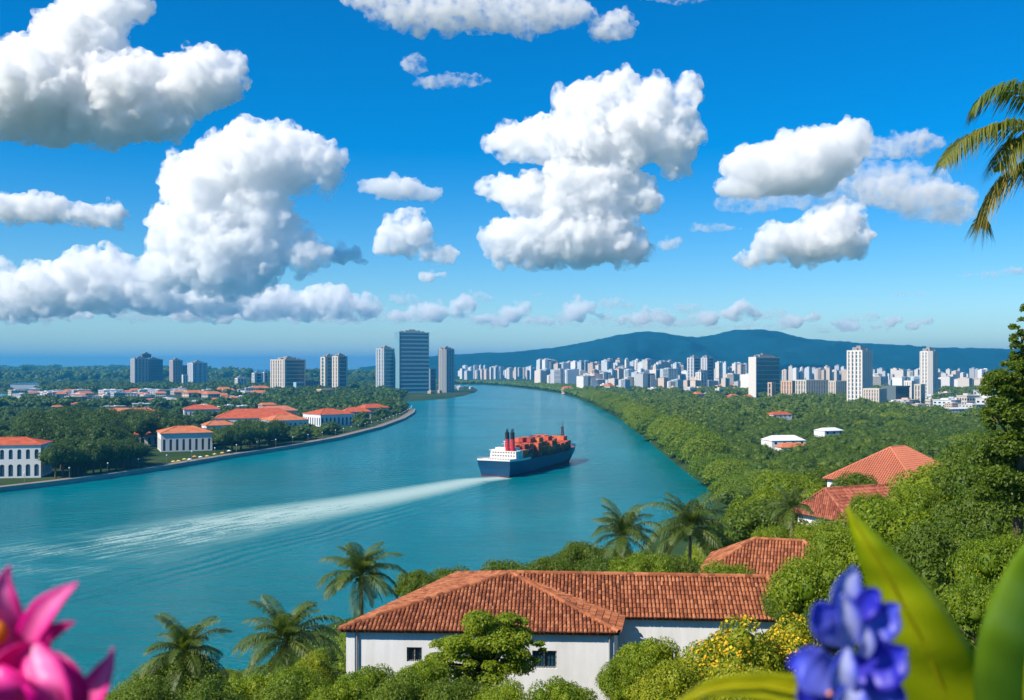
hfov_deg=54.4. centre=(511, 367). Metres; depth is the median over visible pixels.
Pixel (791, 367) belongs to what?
apartment tower
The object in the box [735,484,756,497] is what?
broadleaf tree
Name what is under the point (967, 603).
broadleaf tree
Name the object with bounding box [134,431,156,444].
waterfront hall
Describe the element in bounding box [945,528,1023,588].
broadleaf tree
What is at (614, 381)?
apartment tower
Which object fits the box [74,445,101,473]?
broadleaf tree
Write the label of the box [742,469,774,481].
mangrove tree
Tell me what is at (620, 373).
apartment tower
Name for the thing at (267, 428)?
broadleaf tree
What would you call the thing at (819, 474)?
broadleaf tree
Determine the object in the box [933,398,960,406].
building
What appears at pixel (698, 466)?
mangrove tree
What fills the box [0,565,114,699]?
pink flower
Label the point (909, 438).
broadleaf tree
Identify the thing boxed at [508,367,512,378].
apartment tower
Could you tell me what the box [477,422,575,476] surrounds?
container ship
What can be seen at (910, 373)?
apartment tower
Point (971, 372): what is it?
apartment tower
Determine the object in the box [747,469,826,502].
broadleaf tree
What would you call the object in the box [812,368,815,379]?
apartment tower
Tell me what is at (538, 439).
shipping container
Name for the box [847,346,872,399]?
apartment tower
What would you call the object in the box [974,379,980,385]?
apartment tower
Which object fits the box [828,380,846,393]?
office tower
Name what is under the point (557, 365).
apartment tower
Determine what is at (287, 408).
waterfront hall
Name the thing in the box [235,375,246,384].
office tower
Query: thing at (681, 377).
apartment tower
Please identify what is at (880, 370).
apartment tower
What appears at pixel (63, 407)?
broadleaf tree
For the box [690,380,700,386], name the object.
apartment tower
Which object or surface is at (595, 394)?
mangrove tree
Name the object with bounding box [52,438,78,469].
broadleaf tree
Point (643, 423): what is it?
mangrove tree
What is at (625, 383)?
apartment tower
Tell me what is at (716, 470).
mangrove tree
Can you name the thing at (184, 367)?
window
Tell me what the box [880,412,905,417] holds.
broadleaf tree
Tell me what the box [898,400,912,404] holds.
building
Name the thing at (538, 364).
apartment tower
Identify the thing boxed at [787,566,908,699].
blue flower
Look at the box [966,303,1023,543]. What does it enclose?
tall tree
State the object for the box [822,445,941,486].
tiled house
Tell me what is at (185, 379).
office tower
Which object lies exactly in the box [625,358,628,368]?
apartment tower
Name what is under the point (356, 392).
plain woods
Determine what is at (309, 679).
shrub
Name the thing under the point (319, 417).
waterfront hall
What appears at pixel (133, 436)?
broadleaf tree
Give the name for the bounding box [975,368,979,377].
apartment tower
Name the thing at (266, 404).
building
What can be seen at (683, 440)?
mangrove tree
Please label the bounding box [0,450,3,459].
window
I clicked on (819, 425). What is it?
broadleaf tree
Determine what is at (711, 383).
apartment tower
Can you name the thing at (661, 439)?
mangrove tree
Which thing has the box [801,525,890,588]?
broadleaf tree
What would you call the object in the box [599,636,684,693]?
shrub
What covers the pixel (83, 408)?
broadleaf tree
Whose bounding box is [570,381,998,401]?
city gardens
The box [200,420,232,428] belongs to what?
waterfront hall
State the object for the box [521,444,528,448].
shipping container
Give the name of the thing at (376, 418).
broadleaf tree
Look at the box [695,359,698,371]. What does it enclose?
window
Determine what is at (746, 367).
apartment tower
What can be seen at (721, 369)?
apartment tower
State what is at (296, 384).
office tower
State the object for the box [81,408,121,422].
broadleaf tree
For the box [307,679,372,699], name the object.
shrub
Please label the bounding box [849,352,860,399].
window
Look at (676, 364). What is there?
apartment tower
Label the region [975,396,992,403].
building
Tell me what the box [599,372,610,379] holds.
apartment tower
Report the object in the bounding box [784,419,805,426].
broadleaf tree
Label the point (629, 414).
mangrove tree
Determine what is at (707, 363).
office tower
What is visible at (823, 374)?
apartment tower
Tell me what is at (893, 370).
apartment tower
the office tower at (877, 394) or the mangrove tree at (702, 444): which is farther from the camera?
the office tower at (877, 394)
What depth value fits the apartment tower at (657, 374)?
2949.18 m
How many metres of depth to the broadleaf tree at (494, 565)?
83.89 m
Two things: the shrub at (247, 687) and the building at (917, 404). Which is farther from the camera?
the building at (917, 404)
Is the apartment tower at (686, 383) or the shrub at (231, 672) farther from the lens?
the apartment tower at (686, 383)
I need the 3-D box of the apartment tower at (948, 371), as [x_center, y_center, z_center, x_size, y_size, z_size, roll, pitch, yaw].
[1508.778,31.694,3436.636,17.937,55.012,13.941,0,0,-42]
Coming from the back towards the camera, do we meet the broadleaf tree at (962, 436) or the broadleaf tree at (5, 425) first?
the broadleaf tree at (5, 425)
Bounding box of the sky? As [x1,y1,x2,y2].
[0,0,1023,368]
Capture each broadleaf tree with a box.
[0,421,13,430]
[5,418,53,438]
[10,412,28,431]
[14,407,49,427]
[32,430,56,440]
[35,441,73,477]
[37,439,82,477]
[41,412,68,421]
[48,426,86,465]
[50,407,83,417]
[52,404,76,414]
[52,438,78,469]
[66,449,87,475]
[68,434,94,467]
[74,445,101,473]
[75,405,91,413]
[75,415,98,421]
[75,448,91,474]
[77,439,111,472]
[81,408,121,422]
[81,422,104,463]
[85,420,129,465]
[91,415,128,432]
[94,405,117,414]
[96,434,117,461]
[97,445,119,471]
[102,414,130,430]
[103,438,127,470]
[111,439,133,469]
[117,438,142,468]
[120,407,141,419]
[122,412,159,442]
[125,438,144,466]
[126,431,140,442]
[135,442,152,465]
[147,408,172,421]
[154,417,188,432]
[166,411,192,425]
[211,427,240,451]
[221,425,250,450]
[233,421,252,444]
[234,424,258,449]
[246,426,265,447]
[247,421,274,446]
[251,418,264,440]
[257,420,282,444]
[269,420,293,443]
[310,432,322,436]
[331,650,345,674]
[334,632,345,658]
[337,652,345,675]
[372,417,382,420]
[392,568,435,596]
[431,564,468,581]
[479,558,531,570]
[519,554,571,570]
[552,540,607,570]
[574,554,623,571]
[605,548,676,572]
[607,548,634,559]
[653,554,700,572]
[661,555,700,566]
[684,543,713,564]
[688,419,700,423]
[696,559,757,573]
[706,514,735,548]
[708,537,743,551]
[722,496,809,541]
[723,494,775,535]
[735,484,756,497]
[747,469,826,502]
[750,525,792,538]
[758,591,799,623]
[763,555,865,622]
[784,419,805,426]
[785,455,821,463]
[789,516,845,541]
[791,601,839,656]
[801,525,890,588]
[806,414,834,423]
[806,439,845,447]
[809,466,838,487]
[811,421,841,428]
[828,498,935,573]
[828,599,859,653]
[830,471,878,486]
[838,413,869,422]
[848,491,888,515]
[854,448,882,461]
[876,432,897,437]
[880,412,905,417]
[882,420,911,426]
[883,483,949,523]
[886,458,962,507]
[888,519,1001,593]
[893,434,932,442]
[902,429,930,436]
[924,580,975,644]
[926,485,1023,537]
[927,439,977,499]
[932,454,950,462]
[933,414,967,424]
[940,577,997,643]
[944,432,978,439]
[945,438,964,442]
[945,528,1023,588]
[962,425,1012,481]
[965,418,982,424]
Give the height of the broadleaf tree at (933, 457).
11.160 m
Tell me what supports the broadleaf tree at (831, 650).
on the ground
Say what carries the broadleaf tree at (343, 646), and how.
on the ground
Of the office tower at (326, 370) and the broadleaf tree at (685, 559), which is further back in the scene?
the office tower at (326, 370)
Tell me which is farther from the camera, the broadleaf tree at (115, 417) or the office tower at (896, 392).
the office tower at (896, 392)
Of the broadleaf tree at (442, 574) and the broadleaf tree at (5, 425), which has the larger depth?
the broadleaf tree at (5, 425)
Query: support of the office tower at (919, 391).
on the ground
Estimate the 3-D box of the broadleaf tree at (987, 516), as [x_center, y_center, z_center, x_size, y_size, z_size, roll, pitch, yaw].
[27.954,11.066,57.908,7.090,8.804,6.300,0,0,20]
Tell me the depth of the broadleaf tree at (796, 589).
45.95 m
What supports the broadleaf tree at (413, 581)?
on the ground
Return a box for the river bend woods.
[436,380,657,403]
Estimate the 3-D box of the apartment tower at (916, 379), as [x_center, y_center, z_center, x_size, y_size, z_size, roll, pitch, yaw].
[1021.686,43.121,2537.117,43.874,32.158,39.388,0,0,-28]
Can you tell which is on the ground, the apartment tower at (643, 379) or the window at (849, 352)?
the apartment tower at (643, 379)
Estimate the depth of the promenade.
659.50 m
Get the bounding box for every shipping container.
[519,437,526,442]
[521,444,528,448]
[527,438,534,442]
[534,442,541,447]
[534,447,541,451]
[535,437,542,441]
[544,435,551,439]
[548,440,555,444]
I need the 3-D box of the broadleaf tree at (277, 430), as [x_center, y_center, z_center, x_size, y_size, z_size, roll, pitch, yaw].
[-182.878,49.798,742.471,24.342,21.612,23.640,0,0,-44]
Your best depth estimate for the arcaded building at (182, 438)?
691.50 m
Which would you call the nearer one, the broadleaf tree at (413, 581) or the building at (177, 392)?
the broadleaf tree at (413, 581)
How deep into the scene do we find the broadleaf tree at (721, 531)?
128.42 m
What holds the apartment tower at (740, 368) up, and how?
on the ground
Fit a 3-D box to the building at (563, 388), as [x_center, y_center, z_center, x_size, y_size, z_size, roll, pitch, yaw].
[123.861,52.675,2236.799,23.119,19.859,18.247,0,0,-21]
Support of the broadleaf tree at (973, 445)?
on the ground
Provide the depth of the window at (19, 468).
523.20 m
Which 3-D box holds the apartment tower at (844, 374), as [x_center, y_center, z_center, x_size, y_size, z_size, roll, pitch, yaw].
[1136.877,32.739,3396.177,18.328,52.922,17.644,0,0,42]
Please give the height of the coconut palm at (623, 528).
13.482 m
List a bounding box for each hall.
[10,383,39,388]
[107,407,159,411]
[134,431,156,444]
[182,405,219,416]
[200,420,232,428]
[214,408,297,422]
[260,405,297,413]
[260,414,308,425]
[302,408,353,425]
[341,407,371,418]
[357,404,389,414]
[761,435,805,449]
[766,411,791,420]
[775,443,805,450]
[814,427,842,437]
[945,407,972,412]
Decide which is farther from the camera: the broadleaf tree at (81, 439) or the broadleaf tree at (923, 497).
the broadleaf tree at (81, 439)
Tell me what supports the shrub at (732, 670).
on the ground
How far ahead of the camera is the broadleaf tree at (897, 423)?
819.39 m
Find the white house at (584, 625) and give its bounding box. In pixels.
[337,570,779,699]
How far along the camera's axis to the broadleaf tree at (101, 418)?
654.18 m
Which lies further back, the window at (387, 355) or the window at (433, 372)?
the window at (433, 372)
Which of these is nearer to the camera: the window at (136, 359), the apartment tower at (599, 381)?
the apartment tower at (599, 381)
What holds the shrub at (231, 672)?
on the ground
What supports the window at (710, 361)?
in the office tower at (707, 363)
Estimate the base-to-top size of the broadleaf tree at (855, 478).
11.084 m
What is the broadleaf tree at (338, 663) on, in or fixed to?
on the ground
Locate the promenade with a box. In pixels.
[0,409,413,486]
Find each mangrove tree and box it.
[585,391,593,399]
[591,390,602,401]
[595,393,613,405]
[597,398,608,409]
[602,395,619,412]
[606,396,631,410]
[614,401,631,415]
[620,411,628,421]
[622,402,643,412]
[624,417,631,426]
[625,405,648,418]
[631,412,671,438]
[646,415,688,441]
[656,424,686,450]
[657,417,690,436]
[663,422,713,460]
[675,427,718,463]
[679,432,730,465]
[687,453,749,476]
[700,458,752,483]
[707,474,749,505]
[719,476,759,502]
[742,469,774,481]
[759,460,782,468]
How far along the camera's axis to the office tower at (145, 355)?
3032.24 m
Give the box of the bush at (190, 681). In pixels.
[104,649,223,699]
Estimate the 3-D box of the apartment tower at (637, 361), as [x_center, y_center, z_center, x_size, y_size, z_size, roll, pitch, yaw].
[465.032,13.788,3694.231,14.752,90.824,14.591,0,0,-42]
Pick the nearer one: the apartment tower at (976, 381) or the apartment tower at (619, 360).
the apartment tower at (976, 381)
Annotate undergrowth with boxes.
[107,558,976,696]
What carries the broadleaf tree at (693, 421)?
on the ground
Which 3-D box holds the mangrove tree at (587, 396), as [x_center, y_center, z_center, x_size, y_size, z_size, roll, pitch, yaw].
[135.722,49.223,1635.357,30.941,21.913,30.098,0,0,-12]
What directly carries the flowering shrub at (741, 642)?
on the ground
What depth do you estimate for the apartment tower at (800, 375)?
3485.09 m
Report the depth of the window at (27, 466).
524.16 m
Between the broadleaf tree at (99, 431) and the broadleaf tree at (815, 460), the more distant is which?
the broadleaf tree at (99, 431)
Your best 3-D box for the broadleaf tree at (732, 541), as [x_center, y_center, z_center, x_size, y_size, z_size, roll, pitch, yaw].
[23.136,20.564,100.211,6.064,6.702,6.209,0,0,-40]
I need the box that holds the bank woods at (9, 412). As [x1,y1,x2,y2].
[0,399,403,445]
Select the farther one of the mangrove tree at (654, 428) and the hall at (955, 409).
the hall at (955, 409)
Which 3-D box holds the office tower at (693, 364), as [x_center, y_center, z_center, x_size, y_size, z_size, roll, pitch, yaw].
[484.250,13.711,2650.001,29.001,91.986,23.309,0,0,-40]
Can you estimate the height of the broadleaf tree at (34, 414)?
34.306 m
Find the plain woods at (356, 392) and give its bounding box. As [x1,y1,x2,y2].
[0,375,409,409]
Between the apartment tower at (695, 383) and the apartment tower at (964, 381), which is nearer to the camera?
the apartment tower at (695, 383)
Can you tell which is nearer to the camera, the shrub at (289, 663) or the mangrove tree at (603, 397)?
the shrub at (289, 663)
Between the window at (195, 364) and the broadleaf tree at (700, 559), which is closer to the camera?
the broadleaf tree at (700, 559)
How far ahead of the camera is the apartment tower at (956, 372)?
3371.45 m
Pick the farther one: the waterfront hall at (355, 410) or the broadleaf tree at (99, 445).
the waterfront hall at (355, 410)
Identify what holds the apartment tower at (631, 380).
on the ground
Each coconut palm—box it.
[139,612,232,696]
[231,594,344,676]
[316,541,407,618]
[590,497,661,561]
[645,491,732,561]
[767,485,815,536]
[930,79,1023,252]
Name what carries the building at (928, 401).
on the ground
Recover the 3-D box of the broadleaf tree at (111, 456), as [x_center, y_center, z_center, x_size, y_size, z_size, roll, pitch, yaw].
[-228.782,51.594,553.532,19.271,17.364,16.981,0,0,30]
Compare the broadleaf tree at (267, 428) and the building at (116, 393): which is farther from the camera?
the building at (116, 393)
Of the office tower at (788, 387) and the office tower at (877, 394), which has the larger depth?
the office tower at (788, 387)
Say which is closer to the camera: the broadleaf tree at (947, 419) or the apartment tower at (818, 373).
the broadleaf tree at (947, 419)
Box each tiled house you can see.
[697,536,813,584]
[793,483,894,525]
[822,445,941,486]
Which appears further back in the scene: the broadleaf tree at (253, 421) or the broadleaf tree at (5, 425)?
the broadleaf tree at (5, 425)
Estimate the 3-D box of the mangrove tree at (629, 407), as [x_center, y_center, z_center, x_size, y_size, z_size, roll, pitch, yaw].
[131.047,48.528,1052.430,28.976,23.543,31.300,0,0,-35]
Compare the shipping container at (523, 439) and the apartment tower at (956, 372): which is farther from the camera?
the apartment tower at (956, 372)
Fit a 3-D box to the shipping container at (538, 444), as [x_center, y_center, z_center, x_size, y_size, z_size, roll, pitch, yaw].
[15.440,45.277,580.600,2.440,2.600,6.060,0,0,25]
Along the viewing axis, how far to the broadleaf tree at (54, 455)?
518.79 m
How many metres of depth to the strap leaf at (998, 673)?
0.92 m
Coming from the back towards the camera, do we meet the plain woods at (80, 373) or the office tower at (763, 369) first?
the plain woods at (80, 373)
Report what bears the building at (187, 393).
on the ground
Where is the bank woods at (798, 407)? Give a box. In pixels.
[557,384,1016,421]
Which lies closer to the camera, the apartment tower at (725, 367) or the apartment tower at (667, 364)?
the apartment tower at (725, 367)
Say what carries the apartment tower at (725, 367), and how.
on the ground
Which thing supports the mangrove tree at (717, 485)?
on the ground
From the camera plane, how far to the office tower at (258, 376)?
2693.33 m
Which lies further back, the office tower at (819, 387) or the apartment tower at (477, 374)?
the apartment tower at (477, 374)
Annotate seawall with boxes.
[0,409,414,491]
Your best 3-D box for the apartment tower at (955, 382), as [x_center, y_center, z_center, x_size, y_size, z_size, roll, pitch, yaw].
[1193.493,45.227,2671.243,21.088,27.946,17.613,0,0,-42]
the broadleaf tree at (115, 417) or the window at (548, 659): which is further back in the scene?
the broadleaf tree at (115, 417)
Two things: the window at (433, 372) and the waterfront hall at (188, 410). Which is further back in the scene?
the window at (433, 372)
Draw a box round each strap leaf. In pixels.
[680,673,797,699]
[846,506,974,699]
[973,544,1023,699]
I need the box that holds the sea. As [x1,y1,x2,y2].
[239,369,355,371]
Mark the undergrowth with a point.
(256, 669)
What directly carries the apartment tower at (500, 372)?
on the ground
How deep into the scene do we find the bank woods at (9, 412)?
1075.53 m
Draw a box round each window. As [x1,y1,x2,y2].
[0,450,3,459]
[0,465,3,476]
[8,464,12,476]
[9,450,12,458]
[17,449,20,458]
[17,464,21,475]
[26,449,29,458]
[26,464,29,475]
[34,464,38,475]
[35,449,38,458]
[136,359,146,382]
[148,360,162,382]
[163,439,165,450]
[176,439,178,450]
[182,439,184,449]
[183,366,186,374]
[195,364,204,382]
[195,438,197,449]
[253,374,260,383]
[276,360,303,387]
[322,358,331,386]
[336,357,345,385]
[377,349,392,387]
[400,333,428,391]
[407,647,421,661]
[431,370,435,389]
[532,650,556,667]
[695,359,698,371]
[708,359,712,378]
[757,358,778,396]
[799,381,824,393]
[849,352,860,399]
[896,387,908,398]
[923,352,926,394]
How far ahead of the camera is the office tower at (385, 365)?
2289.53 m
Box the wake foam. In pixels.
[27,477,507,558]
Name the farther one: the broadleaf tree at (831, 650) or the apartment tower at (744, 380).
the apartment tower at (744, 380)
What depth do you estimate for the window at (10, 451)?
522.18 m
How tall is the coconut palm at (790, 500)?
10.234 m
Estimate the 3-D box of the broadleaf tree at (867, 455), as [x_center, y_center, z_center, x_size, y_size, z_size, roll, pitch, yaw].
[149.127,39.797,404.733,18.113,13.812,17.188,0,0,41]
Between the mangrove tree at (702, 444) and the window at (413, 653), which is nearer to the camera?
the window at (413, 653)
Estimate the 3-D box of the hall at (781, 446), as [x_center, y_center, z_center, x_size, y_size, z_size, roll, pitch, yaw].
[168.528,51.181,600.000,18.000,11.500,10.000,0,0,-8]
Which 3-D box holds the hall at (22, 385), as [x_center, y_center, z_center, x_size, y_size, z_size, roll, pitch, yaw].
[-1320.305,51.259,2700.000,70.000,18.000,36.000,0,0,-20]
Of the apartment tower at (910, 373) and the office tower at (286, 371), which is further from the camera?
the apartment tower at (910, 373)
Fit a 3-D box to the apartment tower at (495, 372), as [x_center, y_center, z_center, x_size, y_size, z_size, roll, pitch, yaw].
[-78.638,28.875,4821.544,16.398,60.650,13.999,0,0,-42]
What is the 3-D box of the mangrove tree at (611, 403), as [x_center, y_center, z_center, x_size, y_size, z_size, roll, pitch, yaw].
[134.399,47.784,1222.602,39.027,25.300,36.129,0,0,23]
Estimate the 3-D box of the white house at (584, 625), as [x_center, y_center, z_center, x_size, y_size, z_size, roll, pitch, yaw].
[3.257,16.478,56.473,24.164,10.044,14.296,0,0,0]
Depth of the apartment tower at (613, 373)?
2919.76 m
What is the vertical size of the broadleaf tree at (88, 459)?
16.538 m
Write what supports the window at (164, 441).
in the arcaded building at (182, 438)
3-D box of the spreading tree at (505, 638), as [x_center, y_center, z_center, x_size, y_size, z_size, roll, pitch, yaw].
[-1.573,15.013,44.081,6.277,9.019,4.185,0,0,0]
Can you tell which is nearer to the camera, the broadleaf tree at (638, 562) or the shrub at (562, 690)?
the shrub at (562, 690)
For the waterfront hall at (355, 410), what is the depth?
1124.23 m
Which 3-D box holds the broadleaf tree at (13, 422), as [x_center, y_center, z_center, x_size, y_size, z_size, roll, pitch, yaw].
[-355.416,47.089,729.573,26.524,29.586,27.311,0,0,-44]
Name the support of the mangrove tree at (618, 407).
on the ground
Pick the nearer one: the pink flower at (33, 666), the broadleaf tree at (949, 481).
the pink flower at (33, 666)
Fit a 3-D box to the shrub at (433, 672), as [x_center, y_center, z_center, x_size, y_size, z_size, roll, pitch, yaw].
[-3.549,16.762,40.080,3.149,10.064,3.446,0,0,38]
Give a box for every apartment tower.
[460,368,464,378]
[464,370,471,379]
[473,365,477,378]
[475,370,479,378]
[480,369,483,378]
[484,369,488,378]
[489,367,491,378]
[494,367,497,378]
[499,366,502,378]
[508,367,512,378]
[514,367,517,379]
[518,367,522,376]
[525,370,529,379]
[529,366,532,378]
[534,370,546,382]
[536,359,541,370]
[540,368,549,374]
[542,358,550,368]
[549,359,555,368]
[550,369,566,383]
[554,363,561,368]
[560,362,568,368]
[564,369,578,383]
[571,361,576,368]
[576,375,595,387]
[577,360,584,370]
[584,360,587,372]
[586,373,602,378]
[588,362,597,372]
[590,369,598,373]
[595,364,600,369]
[596,379,606,384]
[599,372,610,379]
[601,361,612,371]
[606,369,616,377]
[608,378,617,386]
[614,368,623,378]
[615,358,622,365]
[618,379,630,388]
[624,369,634,376]
[624,376,633,385]
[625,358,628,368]
[634,372,655,387]
[635,359,639,370]
[638,361,642,368]
[642,358,654,365]
[643,359,650,369]
[649,369,659,378]
[656,361,665,368]
[658,377,668,386]
[660,368,677,380]
[663,360,668,367]
[667,381,675,387]
[671,379,682,387]
[673,362,679,368]
[678,374,684,379]
[681,370,686,379]
[683,380,689,387]
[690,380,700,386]
[707,380,717,386]
[715,361,720,378]
[720,361,722,377]
[721,378,729,387]
[723,361,727,373]
[723,373,739,383]
[732,362,738,373]
[734,381,740,386]
[737,363,744,380]
[741,373,747,387]
[744,363,747,373]
[784,369,787,380]
[789,365,793,380]
[793,367,798,380]
[799,371,802,379]
[805,368,811,379]
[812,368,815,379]
[816,368,824,379]
[821,369,825,379]
[826,367,831,380]
[833,369,838,380]
[834,365,841,370]
[842,369,846,380]
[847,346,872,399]
[873,376,888,385]
[877,368,884,373]
[891,368,898,376]
[892,376,910,385]
[896,369,906,376]
[908,371,913,375]
[911,378,919,383]
[914,369,919,374]
[920,347,937,394]
[941,376,953,386]
[946,368,951,375]
[951,370,959,378]
[954,379,957,386]
[958,377,972,387]
[960,372,966,377]
[969,368,975,377]
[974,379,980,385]
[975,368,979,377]
[978,369,985,377]
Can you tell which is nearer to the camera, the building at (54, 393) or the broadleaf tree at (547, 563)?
the broadleaf tree at (547, 563)
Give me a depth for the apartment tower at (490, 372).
4740.70 m
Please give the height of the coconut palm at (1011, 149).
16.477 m
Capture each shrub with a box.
[115,673,185,699]
[183,674,249,699]
[217,667,242,682]
[220,673,275,699]
[250,675,311,699]
[258,663,330,699]
[273,658,300,671]
[293,649,340,686]
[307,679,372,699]
[320,647,341,663]
[331,663,395,693]
[359,669,429,699]
[395,659,455,694]
[417,676,490,699]
[472,676,534,699]
[527,675,599,699]
[594,657,654,699]
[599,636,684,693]
[624,654,715,699]
[667,614,790,678]
[697,657,775,699]
[755,612,822,673]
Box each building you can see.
[0,437,53,477]
[8,389,26,394]
[12,393,36,397]
[38,391,54,394]
[52,391,67,395]
[56,392,66,396]
[72,389,90,392]
[76,391,92,397]
[104,389,122,392]
[110,391,124,397]
[130,388,139,391]
[132,403,150,407]
[140,394,153,397]
[148,389,172,394]
[155,391,166,396]
[156,425,213,451]
[173,390,181,394]
[181,390,200,396]
[201,391,220,397]
[245,387,257,390]
[251,386,268,388]
[251,390,265,394]
[257,402,276,407]
[561,386,571,393]
[604,383,613,387]
[683,387,696,391]
[715,387,723,393]
[894,398,919,403]
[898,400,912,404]
[910,403,927,406]
[925,398,932,405]
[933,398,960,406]
[944,402,960,406]
[956,393,979,403]
[958,403,984,406]
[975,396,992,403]
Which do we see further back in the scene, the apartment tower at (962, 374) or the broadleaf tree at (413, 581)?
the apartment tower at (962, 374)
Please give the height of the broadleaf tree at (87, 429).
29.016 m
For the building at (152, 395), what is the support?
on the ground
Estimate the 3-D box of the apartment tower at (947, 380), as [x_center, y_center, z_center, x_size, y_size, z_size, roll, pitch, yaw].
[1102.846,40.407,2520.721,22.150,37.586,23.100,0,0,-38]
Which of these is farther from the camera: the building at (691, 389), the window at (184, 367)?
the window at (184, 367)
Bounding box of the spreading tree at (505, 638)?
[412,609,547,689]
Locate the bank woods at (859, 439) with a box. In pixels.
[685,413,1008,476]
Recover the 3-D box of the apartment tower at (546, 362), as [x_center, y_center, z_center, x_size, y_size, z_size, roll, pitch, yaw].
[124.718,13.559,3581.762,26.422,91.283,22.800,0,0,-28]
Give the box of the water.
[0,384,713,693]
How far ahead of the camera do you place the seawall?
590.88 m
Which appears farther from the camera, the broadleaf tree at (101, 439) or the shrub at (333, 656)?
the broadleaf tree at (101, 439)
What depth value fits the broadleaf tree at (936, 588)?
37.38 m
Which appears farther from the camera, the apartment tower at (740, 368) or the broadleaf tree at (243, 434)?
the apartment tower at (740, 368)
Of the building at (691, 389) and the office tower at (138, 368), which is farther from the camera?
the office tower at (138, 368)
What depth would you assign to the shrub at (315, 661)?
46.69 m
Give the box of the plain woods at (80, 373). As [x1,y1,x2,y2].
[0,364,375,380]
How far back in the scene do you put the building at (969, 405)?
1391.35 m
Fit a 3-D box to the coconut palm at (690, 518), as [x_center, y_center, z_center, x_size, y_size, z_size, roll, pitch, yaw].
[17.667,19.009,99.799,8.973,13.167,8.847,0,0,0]
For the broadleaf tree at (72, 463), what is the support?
on the ground
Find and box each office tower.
[130,356,147,383]
[140,352,151,357]
[146,357,162,382]
[169,358,182,382]
[182,375,187,383]
[183,365,186,374]
[187,360,207,382]
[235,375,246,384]
[252,370,263,383]
[263,370,268,381]
[270,356,305,387]
[293,382,303,387]
[306,380,319,386]
[320,354,332,387]
[332,353,347,387]
[376,345,394,388]
[395,329,429,392]
[429,369,435,389]
[438,346,454,392]
[687,355,700,379]
[695,369,706,386]
[701,355,713,380]
[748,353,779,396]
[768,382,775,396]
[781,380,794,394]
[795,380,827,395]
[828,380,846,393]
[863,388,886,402]
[881,385,909,401]
[904,381,916,398]
[914,384,924,402]
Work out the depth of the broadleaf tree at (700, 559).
135.38 m
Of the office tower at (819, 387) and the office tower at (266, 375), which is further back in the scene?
the office tower at (266, 375)
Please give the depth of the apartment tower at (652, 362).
3855.64 m
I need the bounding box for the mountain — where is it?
[356,329,1019,378]
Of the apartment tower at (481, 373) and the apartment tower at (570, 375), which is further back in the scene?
the apartment tower at (481, 373)
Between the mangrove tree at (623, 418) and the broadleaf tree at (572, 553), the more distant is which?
the mangrove tree at (623, 418)
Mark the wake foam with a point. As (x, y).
(353, 503)
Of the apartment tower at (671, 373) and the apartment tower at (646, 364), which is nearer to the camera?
the apartment tower at (671, 373)
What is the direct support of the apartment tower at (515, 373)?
on the ground
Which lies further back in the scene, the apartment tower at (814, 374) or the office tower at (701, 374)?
the apartment tower at (814, 374)
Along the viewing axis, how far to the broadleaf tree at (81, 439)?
571.33 m
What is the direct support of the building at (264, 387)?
on the ground
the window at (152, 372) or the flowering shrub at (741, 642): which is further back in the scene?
the window at (152, 372)
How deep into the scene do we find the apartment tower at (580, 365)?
3526.75 m
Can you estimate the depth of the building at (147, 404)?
1419.68 m
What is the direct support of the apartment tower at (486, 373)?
on the ground
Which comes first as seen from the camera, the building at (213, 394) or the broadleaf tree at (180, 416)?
the broadleaf tree at (180, 416)
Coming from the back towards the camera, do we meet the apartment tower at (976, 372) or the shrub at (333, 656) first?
the apartment tower at (976, 372)
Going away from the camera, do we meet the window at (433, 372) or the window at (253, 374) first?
the window at (433, 372)
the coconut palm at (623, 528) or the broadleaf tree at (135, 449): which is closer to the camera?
the coconut palm at (623, 528)
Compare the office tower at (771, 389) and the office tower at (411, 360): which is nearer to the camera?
the office tower at (771, 389)
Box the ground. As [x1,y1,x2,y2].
[0,379,982,696]
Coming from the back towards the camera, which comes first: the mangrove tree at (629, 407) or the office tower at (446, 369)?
the office tower at (446, 369)
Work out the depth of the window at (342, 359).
2173.39 m
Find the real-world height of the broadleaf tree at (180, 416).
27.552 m
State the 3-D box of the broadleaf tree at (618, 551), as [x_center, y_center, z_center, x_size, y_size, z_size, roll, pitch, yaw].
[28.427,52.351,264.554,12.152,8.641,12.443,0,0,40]
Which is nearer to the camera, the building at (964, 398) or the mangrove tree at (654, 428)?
the mangrove tree at (654, 428)
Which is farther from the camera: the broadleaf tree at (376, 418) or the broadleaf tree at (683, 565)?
the broadleaf tree at (376, 418)
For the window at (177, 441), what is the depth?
687.91 m
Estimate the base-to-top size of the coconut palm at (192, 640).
12.754 m
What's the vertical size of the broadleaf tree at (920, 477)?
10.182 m
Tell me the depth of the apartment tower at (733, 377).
2605.51 m
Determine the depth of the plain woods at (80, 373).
4011.94 m
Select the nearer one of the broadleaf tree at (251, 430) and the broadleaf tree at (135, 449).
the broadleaf tree at (135, 449)
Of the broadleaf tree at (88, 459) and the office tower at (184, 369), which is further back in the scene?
the office tower at (184, 369)
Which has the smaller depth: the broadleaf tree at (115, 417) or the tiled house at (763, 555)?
the tiled house at (763, 555)
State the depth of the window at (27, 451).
524.16 m
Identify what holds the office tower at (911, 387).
on the ground
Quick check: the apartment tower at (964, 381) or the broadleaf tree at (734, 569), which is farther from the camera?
the apartment tower at (964, 381)
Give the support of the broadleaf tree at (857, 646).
on the ground
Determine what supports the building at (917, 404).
on the ground
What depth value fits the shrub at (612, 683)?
41.47 m

